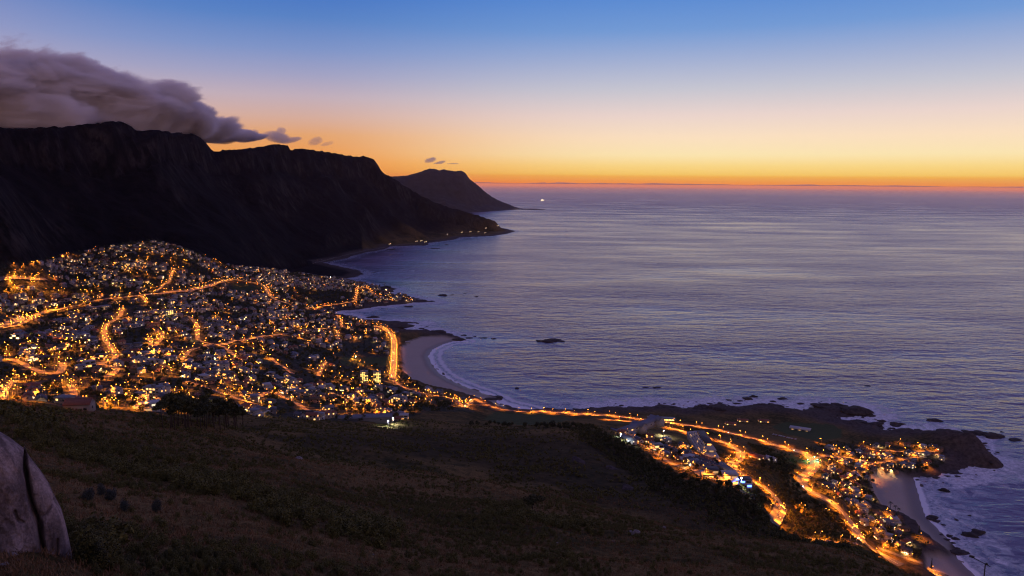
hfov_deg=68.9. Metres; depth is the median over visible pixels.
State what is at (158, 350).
house
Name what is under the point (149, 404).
house
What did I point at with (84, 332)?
distant houses
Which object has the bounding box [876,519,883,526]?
house
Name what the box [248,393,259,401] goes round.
house
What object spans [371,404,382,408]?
house
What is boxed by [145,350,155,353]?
house
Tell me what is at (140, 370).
house
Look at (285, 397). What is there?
road
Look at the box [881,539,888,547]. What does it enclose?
house
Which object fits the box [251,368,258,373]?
house
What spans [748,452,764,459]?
house
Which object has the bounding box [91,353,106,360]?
house
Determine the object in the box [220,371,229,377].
house
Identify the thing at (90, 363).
house
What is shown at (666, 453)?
house
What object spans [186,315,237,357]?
road
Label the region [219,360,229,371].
house
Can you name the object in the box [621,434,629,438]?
house
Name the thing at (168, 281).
road
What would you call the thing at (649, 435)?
house
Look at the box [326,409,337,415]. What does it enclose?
house
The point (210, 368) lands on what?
house
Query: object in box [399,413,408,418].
house
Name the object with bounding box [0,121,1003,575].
terrain
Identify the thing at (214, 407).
pine tree
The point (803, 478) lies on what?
road
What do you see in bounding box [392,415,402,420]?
house
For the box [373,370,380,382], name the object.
tower block
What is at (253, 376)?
house
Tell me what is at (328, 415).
house
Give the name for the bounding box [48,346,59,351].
house
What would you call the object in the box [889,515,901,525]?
house
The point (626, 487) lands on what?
rock slab
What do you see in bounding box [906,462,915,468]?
house
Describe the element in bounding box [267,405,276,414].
house
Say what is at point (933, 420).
coast rock
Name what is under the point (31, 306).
apartment block
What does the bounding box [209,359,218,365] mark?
house
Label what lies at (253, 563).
bush
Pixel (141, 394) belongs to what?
house
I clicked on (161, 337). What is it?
road
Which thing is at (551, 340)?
coast rock
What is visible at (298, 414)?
house
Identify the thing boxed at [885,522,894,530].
house
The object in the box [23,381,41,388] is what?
house
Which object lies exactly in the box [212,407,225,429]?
pine tree
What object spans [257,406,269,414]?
house
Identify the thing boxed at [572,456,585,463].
rock slab
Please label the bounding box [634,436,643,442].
house
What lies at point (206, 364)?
house
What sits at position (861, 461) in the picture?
house
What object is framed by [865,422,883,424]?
coast rock
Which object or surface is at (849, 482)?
house
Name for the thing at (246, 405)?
house
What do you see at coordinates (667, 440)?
house
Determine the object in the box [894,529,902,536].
house
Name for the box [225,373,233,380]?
house
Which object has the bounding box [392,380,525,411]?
road
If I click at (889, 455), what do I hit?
house
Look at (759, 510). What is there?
tree
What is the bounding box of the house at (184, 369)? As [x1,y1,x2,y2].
[179,367,190,371]
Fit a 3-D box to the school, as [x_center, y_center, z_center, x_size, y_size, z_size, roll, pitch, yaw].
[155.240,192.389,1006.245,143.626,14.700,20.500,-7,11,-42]
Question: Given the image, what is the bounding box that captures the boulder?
[0,432,71,558]
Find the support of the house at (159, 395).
on the terrain at (64, 191)
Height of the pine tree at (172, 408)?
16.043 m
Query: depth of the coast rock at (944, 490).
1112.51 m
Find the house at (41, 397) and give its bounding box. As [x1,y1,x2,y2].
[34,393,47,401]
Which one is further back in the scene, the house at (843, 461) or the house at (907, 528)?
the house at (843, 461)
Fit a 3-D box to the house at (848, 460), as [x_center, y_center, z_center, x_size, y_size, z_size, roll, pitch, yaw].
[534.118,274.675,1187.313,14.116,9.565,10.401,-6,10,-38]
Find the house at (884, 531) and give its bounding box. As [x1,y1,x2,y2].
[878,526,886,534]
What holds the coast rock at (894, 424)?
in the sea
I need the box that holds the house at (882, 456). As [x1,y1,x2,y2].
[878,454,887,459]
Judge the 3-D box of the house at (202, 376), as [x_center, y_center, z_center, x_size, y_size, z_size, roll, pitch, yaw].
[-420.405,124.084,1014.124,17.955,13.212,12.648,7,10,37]
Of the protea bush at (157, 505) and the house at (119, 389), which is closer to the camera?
the protea bush at (157, 505)
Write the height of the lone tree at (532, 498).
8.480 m
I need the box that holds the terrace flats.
[686,430,719,460]
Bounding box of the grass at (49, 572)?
[0,398,921,575]
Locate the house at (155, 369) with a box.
[150,366,159,371]
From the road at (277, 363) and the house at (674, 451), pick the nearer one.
the house at (674, 451)
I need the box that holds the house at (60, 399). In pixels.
[53,394,78,403]
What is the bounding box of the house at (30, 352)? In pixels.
[21,349,34,354]
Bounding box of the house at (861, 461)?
[858,459,866,464]
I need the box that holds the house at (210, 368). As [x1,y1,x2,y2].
[206,366,216,370]
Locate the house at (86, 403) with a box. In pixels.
[62,396,95,411]
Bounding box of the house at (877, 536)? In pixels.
[872,532,882,539]
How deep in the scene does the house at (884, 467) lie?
1167.68 m
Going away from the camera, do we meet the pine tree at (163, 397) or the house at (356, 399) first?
the pine tree at (163, 397)
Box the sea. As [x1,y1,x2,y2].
[323,192,1023,575]
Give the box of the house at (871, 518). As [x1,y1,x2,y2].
[868,515,875,522]
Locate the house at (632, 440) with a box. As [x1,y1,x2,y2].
[626,437,636,444]
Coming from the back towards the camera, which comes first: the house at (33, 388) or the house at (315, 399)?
the house at (315, 399)
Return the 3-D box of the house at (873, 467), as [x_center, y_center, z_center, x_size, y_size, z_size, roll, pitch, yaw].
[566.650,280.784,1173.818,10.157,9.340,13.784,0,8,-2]
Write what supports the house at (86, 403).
on the terrain at (64, 191)
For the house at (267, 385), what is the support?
on the terrain at (64, 191)
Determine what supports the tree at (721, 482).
on the terrain at (64, 191)
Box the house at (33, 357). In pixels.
[24,354,37,360]
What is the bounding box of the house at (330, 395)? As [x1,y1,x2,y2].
[324,393,335,401]
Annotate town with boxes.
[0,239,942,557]
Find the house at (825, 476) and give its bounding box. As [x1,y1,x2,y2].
[821,473,828,480]
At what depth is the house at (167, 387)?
856.94 m
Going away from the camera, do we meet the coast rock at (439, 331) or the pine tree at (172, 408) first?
the pine tree at (172, 408)
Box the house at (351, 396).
[347,393,356,399]
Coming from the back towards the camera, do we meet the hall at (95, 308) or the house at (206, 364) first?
the hall at (95, 308)
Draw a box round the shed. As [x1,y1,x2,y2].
[332,413,392,423]
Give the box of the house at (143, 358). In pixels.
[137,354,146,361]
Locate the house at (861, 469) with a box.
[857,467,865,472]
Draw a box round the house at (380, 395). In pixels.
[377,392,383,398]
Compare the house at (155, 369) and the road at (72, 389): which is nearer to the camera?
the road at (72, 389)
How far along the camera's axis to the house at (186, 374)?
1020.19 m
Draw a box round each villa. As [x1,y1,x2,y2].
[700,466,719,477]
[717,470,738,486]
[738,476,752,490]
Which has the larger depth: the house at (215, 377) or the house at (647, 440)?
the house at (215, 377)
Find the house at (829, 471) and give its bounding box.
[822,469,831,476]
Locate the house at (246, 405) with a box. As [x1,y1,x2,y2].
[242,401,256,410]
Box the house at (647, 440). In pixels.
[644,438,653,443]
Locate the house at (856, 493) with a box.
[852,489,860,497]
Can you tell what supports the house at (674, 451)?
on the terrain at (64, 191)
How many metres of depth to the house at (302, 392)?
1072.51 m
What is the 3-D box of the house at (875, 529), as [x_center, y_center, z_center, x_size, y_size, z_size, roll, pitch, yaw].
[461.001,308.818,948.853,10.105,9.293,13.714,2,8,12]
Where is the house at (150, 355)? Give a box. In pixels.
[145,354,155,357]
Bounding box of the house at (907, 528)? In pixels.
[896,525,910,531]
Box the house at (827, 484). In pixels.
[821,481,832,488]
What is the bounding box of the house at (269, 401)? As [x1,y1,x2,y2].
[264,398,276,404]
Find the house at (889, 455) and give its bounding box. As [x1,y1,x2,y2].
[882,452,893,458]
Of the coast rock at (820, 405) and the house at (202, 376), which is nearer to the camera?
the house at (202, 376)
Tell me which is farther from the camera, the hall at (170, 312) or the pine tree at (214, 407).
the hall at (170, 312)
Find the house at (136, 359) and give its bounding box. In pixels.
[131,355,141,362]
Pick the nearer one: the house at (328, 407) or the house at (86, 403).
the house at (86, 403)
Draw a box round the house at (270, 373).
[264,371,274,376]
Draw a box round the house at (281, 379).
[274,376,284,382]
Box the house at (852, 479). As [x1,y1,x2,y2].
[849,475,855,482]
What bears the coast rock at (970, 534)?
in the sea
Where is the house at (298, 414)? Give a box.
[293,411,305,417]
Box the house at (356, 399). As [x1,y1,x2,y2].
[352,397,359,402]
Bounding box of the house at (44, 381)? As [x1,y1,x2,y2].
[38,378,53,385]
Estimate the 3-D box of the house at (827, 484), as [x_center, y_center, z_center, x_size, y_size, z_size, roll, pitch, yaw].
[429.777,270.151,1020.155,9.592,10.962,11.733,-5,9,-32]
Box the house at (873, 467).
[868,464,876,470]
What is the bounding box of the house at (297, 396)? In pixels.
[290,392,299,398]
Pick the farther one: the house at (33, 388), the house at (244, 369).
the house at (244, 369)
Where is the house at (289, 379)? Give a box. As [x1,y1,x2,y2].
[284,376,296,383]
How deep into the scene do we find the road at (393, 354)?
1928.85 m
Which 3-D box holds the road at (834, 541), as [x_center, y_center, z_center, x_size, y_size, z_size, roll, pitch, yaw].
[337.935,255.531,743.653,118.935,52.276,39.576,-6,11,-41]
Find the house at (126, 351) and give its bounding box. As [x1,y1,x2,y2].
[122,349,130,354]
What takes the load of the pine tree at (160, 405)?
on the terrain at (64, 191)
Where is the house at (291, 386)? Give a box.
[287,384,297,389]
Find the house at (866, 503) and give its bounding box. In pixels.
[861,500,871,507]
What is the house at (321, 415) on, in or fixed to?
on the terrain at (64, 191)
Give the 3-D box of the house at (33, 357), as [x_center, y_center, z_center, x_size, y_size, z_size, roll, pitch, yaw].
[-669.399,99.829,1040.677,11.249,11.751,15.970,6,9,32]
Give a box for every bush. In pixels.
[67,524,76,534]
[69,528,85,545]
[70,527,119,554]
[72,521,105,567]
[75,530,109,566]
[80,486,94,500]
[84,540,109,571]
[97,483,105,495]
[104,487,116,500]
[120,498,129,511]
[151,498,161,511]
[250,558,258,569]
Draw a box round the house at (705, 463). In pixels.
[702,462,711,468]
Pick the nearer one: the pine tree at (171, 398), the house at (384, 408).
the pine tree at (171, 398)
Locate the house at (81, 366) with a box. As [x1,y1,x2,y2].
[74,363,85,369]
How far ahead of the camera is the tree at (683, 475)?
629.05 m
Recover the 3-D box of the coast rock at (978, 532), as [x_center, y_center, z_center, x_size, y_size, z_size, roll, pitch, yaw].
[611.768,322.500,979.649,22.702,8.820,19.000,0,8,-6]
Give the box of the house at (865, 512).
[861,510,868,516]
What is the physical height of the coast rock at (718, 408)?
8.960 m
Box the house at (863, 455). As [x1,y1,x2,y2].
[860,452,866,458]
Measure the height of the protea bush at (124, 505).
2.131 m
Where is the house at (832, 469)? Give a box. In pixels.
[827,467,835,475]
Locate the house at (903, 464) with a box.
[897,461,906,468]
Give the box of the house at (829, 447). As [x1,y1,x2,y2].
[824,444,833,451]
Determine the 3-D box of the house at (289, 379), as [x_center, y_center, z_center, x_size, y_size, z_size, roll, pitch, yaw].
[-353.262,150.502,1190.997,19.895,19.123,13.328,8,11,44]
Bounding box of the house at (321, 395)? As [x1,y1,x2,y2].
[316,392,325,398]
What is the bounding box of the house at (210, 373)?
[205,370,213,375]
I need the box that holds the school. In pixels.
[610,414,663,434]
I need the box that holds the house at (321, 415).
[314,411,324,419]
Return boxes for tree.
[151,401,168,428]
[159,392,184,427]
[161,393,178,427]
[165,403,182,429]
[175,391,186,423]
[176,397,194,427]
[179,405,196,428]
[193,406,208,427]
[194,399,204,423]
[195,398,208,422]
[198,394,209,398]
[202,404,212,427]
[207,400,215,423]
[210,404,218,428]
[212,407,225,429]
[213,398,225,424]
[216,403,224,423]
[222,401,234,427]
[222,407,231,429]
[229,410,239,425]
[234,403,240,427]
[241,409,246,423]
[523,494,544,508]
[663,466,673,472]
[679,472,687,477]
[716,480,723,485]
[725,479,732,485]
[736,493,743,498]
[754,507,763,514]
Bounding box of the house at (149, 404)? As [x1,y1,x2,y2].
[132,399,161,411]
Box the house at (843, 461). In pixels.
[838,458,847,465]
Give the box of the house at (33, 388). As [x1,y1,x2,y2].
[25,385,38,396]
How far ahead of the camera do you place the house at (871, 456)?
1211.91 m
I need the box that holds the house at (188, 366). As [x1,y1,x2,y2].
[183,364,192,370]
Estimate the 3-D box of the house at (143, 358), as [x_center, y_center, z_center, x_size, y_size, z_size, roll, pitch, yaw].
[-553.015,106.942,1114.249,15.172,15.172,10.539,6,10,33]
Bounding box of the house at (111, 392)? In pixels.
[102,388,116,396]
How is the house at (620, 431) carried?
on the terrain at (64, 191)
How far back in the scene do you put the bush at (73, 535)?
66.13 m
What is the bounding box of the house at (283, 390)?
[278,387,287,394]
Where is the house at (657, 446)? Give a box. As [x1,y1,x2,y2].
[649,442,664,449]
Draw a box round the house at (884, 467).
[880,463,889,472]
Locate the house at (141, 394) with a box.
[133,391,149,398]
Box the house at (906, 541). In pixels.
[899,538,912,544]
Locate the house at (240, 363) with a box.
[232,360,242,366]
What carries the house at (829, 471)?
on the terrain at (64, 191)
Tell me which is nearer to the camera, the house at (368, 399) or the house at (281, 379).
the house at (368, 399)
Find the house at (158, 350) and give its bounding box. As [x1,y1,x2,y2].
[154,347,163,353]
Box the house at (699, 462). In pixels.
[697,460,703,468]
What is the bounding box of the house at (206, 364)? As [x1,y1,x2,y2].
[203,361,210,367]
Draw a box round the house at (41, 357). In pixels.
[38,354,49,361]
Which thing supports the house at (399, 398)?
on the terrain at (64, 191)
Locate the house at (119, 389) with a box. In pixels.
[109,385,123,393]
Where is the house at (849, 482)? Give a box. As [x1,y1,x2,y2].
[845,480,851,485]
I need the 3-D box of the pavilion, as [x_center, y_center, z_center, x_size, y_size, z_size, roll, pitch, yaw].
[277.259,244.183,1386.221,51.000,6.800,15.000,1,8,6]
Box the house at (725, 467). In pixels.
[718,463,732,469]
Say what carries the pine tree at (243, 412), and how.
on the terrain at (64, 191)
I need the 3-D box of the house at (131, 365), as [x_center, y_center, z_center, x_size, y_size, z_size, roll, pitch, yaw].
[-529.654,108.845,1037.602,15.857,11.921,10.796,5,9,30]
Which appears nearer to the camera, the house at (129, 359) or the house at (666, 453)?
the house at (666, 453)
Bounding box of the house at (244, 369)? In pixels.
[237,366,249,376]
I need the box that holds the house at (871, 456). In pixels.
[866,454,875,457]
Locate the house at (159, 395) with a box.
[154,392,164,399]
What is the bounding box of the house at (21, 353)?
[17,351,27,356]
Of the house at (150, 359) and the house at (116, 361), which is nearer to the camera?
the house at (116, 361)
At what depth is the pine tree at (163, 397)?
407.18 m
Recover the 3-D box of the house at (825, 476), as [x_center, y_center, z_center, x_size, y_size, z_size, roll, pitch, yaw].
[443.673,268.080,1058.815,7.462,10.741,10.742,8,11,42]
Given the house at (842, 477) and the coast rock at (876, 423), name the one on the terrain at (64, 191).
the house at (842, 477)
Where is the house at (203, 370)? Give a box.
[195,367,207,373]
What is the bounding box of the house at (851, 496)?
[849,494,856,498]
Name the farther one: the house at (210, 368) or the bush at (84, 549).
the house at (210, 368)
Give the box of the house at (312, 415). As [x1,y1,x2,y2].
[305,411,319,420]
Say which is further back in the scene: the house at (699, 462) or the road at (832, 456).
the road at (832, 456)
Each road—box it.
[0,276,46,280]
[0,279,287,326]
[0,318,36,327]
[0,380,18,399]
[4,358,66,373]
[67,384,77,395]
[98,307,123,376]
[147,332,164,345]
[155,268,175,291]
[180,344,212,359]
[183,381,254,403]
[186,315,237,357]
[218,333,289,344]
[259,392,310,410]
[270,358,293,373]
[299,328,339,338]
[305,287,367,309]
[315,242,421,262]
[316,361,327,375]
[336,315,347,328]
[374,326,396,378]
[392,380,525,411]
[530,410,903,565]
[604,418,785,525]
[637,442,733,485]
[808,537,861,545]
[815,454,926,463]
[866,447,935,451]
[877,546,948,575]
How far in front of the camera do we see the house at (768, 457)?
1001.81 m
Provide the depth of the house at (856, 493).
1057.21 m
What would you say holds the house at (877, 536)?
on the terrain at (64, 191)
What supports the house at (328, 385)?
on the terrain at (64, 191)
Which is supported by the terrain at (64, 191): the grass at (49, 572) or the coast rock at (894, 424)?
the grass at (49, 572)
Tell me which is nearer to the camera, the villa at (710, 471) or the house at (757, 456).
the villa at (710, 471)
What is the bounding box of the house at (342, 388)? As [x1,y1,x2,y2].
[339,385,348,391]
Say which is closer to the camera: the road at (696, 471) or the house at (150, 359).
the road at (696, 471)
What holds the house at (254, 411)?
on the terrain at (64, 191)
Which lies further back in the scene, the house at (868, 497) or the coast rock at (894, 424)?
the coast rock at (894, 424)
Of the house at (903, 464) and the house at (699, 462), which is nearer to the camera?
the house at (699, 462)
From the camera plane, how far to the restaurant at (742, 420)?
1400.39 m
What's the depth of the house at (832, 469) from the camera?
1100.07 m
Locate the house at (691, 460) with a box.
[688,458,698,466]
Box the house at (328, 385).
[324,383,334,389]
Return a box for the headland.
[391,168,526,212]
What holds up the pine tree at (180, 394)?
on the terrain at (64, 191)
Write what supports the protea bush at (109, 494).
on the terrain at (64, 191)
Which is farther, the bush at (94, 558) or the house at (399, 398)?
the house at (399, 398)
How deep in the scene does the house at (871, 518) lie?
976.41 m
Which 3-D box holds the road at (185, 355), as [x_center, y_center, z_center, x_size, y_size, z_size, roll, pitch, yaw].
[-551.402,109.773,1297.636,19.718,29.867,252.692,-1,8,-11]
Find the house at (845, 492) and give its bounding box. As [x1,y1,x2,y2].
[840,488,848,495]
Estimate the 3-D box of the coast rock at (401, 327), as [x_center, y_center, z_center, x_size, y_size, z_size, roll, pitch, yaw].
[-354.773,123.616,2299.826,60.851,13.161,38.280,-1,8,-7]
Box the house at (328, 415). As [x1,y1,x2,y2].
[320,410,331,418]
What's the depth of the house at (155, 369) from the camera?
1033.60 m
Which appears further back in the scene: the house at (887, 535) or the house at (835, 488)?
the house at (835, 488)
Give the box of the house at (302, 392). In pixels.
[295,388,306,395]
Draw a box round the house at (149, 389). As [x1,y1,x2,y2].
[142,384,165,397]
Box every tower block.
[360,370,367,382]
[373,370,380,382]
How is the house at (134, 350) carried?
on the terrain at (64, 191)
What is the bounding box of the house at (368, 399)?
[364,397,371,404]
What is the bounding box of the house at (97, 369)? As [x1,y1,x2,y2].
[90,365,101,372]
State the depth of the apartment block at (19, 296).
1716.34 m
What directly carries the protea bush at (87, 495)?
on the terrain at (64, 191)
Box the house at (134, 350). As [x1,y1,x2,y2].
[130,348,139,353]
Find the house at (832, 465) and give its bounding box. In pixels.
[827,463,835,467]
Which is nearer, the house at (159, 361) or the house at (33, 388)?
the house at (33, 388)
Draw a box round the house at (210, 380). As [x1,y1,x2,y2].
[201,377,214,383]
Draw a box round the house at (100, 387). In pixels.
[89,385,102,390]
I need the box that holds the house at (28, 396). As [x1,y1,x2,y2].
[22,391,33,400]
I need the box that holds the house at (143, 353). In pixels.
[139,351,148,355]
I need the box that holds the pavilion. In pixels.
[647,416,675,420]
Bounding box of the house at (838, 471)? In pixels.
[835,469,841,475]
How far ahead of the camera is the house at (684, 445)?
943.84 m
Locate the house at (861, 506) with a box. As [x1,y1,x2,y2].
[856,503,868,512]
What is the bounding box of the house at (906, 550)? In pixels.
[900,546,912,555]
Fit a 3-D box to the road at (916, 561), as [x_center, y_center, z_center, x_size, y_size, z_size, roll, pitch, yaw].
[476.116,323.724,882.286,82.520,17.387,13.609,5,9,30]
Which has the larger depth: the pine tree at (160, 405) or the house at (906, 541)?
the house at (906, 541)
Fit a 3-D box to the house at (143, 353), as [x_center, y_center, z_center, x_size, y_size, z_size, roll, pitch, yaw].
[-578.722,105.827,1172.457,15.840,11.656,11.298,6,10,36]
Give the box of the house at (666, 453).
[662,450,670,457]
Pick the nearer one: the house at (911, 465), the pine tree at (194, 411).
the pine tree at (194, 411)
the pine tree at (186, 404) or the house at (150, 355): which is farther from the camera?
the house at (150, 355)
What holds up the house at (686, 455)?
on the terrain at (64, 191)
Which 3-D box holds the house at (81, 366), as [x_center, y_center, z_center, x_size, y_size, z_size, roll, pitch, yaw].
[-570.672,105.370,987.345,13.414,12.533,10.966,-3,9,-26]
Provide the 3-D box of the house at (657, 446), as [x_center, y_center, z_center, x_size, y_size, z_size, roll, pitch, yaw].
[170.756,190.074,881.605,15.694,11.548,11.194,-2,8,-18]
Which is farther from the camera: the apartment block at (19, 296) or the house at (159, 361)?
the apartment block at (19, 296)
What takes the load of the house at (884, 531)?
on the terrain at (64, 191)
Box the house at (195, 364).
[189,363,201,368]
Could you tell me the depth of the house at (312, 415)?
842.71 m
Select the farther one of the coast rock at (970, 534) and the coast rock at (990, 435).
the coast rock at (990, 435)
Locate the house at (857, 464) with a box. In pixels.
[854,462,862,467]
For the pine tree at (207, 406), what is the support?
on the terrain at (64, 191)
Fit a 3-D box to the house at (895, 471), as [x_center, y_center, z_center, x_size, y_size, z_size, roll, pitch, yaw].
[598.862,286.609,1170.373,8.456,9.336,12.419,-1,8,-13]
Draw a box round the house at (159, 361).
[156,359,165,363]
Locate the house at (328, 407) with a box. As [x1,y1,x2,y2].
[321,404,333,409]
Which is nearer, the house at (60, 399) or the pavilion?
the house at (60, 399)
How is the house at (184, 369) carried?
on the terrain at (64, 191)
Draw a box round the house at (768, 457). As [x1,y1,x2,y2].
[765,455,776,461]
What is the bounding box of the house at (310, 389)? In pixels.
[305,387,315,391]
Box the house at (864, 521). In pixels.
[859,517,868,526]
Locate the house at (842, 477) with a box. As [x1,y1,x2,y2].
[839,474,846,481]
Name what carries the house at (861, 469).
on the terrain at (64, 191)
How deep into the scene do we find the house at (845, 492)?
1049.60 m
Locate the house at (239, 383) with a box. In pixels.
[234,380,246,387]
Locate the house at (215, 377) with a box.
[210,375,221,382]
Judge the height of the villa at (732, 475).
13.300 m
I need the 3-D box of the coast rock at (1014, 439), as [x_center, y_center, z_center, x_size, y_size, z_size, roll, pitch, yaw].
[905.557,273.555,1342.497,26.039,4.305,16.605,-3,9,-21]
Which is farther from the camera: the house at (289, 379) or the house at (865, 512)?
the house at (289, 379)
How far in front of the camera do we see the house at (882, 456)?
1211.77 m
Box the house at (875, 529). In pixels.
[870,527,880,534]
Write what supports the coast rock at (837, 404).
in the sea
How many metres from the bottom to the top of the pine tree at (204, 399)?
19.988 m
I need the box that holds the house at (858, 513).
[855,510,861,516]
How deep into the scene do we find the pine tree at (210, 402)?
493.86 m
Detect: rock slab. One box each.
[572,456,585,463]
[606,465,618,469]
[622,484,634,489]
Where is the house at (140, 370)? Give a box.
[137,366,146,372]
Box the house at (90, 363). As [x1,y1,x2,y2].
[81,359,95,366]
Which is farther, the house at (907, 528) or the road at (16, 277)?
the road at (16, 277)
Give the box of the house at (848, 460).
[845,458,852,462]
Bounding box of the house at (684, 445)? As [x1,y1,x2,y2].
[678,441,689,448]
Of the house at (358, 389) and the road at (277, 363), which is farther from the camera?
the road at (277, 363)
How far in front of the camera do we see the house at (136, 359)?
1087.76 m
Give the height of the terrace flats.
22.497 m
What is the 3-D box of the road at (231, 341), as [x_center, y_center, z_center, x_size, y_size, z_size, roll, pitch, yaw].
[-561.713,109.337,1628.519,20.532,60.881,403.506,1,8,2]
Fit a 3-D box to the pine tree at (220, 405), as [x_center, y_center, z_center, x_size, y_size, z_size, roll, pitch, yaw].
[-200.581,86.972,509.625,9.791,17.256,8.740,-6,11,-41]
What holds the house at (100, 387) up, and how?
on the terrain at (64, 191)
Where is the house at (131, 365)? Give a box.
[124,362,136,367]
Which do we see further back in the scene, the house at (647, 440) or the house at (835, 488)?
the house at (835, 488)
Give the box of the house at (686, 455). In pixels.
[680,454,694,460]
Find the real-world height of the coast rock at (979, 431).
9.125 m
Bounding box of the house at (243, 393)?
[238,390,246,396]
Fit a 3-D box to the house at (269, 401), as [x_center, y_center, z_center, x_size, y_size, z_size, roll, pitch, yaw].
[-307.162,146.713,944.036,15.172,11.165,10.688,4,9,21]
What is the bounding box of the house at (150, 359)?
[144,357,155,363]
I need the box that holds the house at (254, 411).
[248,407,263,416]
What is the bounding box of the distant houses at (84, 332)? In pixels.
[0,240,944,465]
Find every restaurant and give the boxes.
[725,421,736,425]
[737,418,748,421]
[758,418,769,422]
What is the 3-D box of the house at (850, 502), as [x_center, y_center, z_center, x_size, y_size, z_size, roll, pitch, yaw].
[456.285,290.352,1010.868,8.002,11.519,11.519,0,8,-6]
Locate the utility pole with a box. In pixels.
[969,555,989,575]
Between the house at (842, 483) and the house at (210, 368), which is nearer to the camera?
the house at (842, 483)
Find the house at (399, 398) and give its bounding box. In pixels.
[391,394,407,405]
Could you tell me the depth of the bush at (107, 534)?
62.89 m
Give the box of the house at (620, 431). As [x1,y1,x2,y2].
[616,429,625,434]
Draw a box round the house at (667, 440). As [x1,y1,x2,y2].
[660,437,670,443]
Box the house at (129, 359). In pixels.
[121,357,132,362]
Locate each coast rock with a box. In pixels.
[390,326,405,328]
[430,330,445,333]
[544,338,560,342]
[692,404,713,409]
[711,406,725,410]
[810,403,832,407]
[831,403,847,405]
[840,405,873,414]
[852,419,866,422]
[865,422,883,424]
[890,422,902,426]
[926,418,943,421]
[926,515,938,520]
[937,488,949,492]
[950,549,969,555]
[961,430,981,435]
[961,532,978,537]
[971,528,985,535]
[974,430,987,435]
[983,432,1004,438]
[1009,438,1021,440]
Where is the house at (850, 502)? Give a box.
[845,497,853,505]
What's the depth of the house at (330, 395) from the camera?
1050.35 m
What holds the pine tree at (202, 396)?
on the terrain at (64, 191)
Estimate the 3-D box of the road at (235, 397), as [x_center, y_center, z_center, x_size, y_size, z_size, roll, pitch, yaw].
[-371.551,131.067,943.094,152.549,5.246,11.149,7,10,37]
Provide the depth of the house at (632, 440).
873.99 m
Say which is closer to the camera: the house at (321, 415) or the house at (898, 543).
the house at (321, 415)
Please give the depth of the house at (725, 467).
703.19 m
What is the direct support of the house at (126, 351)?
on the terrain at (64, 191)
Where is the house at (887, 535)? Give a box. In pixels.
[884,532,893,542]
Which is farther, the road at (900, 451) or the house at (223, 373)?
the road at (900, 451)
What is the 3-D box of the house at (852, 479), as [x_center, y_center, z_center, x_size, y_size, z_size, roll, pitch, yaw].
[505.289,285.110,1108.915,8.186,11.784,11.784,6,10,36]
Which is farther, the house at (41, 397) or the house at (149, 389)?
the house at (149, 389)
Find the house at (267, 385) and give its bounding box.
[262,382,272,389]
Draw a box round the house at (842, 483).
[839,481,844,487]
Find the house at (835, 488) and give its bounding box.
[830,483,837,491]
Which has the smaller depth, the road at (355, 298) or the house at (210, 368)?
the house at (210, 368)
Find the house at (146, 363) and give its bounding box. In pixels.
[141,361,153,366]
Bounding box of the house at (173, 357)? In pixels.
[169,355,177,360]
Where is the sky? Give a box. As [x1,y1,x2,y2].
[0,0,1023,197]
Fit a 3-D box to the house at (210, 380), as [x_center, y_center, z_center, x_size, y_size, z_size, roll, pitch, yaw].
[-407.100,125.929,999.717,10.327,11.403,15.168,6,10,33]
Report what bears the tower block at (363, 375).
on the terrain at (64, 191)
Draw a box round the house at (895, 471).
[891,467,898,474]
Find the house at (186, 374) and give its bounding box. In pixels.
[181,370,190,377]
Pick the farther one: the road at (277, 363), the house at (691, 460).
the road at (277, 363)
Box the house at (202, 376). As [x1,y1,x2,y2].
[194,373,209,380]
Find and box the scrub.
[0,398,920,575]
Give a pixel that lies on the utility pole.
(971, 556)
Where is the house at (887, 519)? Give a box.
[882,517,893,522]
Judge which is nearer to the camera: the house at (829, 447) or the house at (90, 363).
the house at (90, 363)
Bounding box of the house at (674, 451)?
[671,449,678,454]
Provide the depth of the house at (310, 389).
1119.89 m
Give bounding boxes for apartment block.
[13,292,26,301]
[22,304,36,309]
[31,298,44,304]
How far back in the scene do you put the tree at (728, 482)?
599.74 m
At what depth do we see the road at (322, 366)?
1502.27 m
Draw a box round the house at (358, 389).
[355,387,363,393]
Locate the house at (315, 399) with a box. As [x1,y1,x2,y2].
[309,396,320,403]
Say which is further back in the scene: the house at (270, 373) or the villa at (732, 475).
the house at (270, 373)
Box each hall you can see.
[88,304,110,312]
[157,309,173,315]
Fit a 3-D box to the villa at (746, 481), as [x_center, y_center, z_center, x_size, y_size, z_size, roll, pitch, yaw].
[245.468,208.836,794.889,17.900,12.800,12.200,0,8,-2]
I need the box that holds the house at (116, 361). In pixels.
[113,358,123,365]
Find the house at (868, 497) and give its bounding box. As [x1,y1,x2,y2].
[865,494,871,500]
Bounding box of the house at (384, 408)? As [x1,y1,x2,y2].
[381,407,391,410]
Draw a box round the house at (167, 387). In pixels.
[158,382,170,393]
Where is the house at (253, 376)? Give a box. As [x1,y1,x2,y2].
[250,374,256,380]
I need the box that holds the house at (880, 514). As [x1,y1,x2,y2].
[875,511,883,518]
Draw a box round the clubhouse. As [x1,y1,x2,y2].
[789,425,810,431]
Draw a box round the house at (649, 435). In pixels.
[646,432,654,437]
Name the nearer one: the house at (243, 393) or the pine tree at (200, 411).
the pine tree at (200, 411)
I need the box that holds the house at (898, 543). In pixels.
[894,540,903,549]
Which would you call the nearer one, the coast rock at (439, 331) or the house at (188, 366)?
the house at (188, 366)
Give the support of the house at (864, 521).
on the terrain at (64, 191)
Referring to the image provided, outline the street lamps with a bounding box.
[0,248,932,493]
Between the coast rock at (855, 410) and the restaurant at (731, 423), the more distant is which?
the coast rock at (855, 410)

